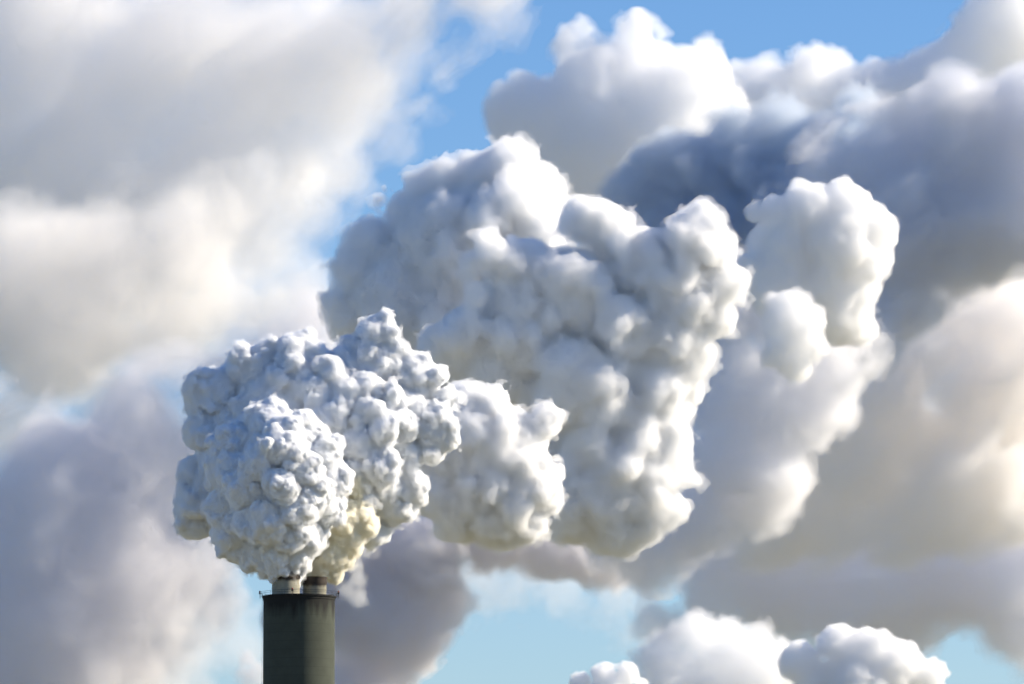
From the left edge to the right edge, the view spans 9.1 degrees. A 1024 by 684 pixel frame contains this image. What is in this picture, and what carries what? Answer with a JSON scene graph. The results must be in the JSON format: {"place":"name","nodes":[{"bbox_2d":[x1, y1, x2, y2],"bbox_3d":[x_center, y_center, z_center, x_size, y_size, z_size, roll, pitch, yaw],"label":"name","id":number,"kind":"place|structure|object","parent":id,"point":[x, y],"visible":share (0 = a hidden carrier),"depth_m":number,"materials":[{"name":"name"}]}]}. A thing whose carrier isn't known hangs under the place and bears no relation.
{"place":"outdoors","nodes":[
{"label":"outdoors","id":0,"kind":"place"},
{"bbox_2d":[259,571,338,683],"bbox_3d":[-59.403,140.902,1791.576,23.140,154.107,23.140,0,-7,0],"label":"power station chimney","id":1,"kind":"object","parent":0,"point":[298,637],"visible":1,"depth_m":1790.59,"materials":[{"name":"concrete"}]},
{"bbox_2d":[0,0,1023,683],"label":"sky","id":2,"kind":"structure","parent":0,"point":[566,341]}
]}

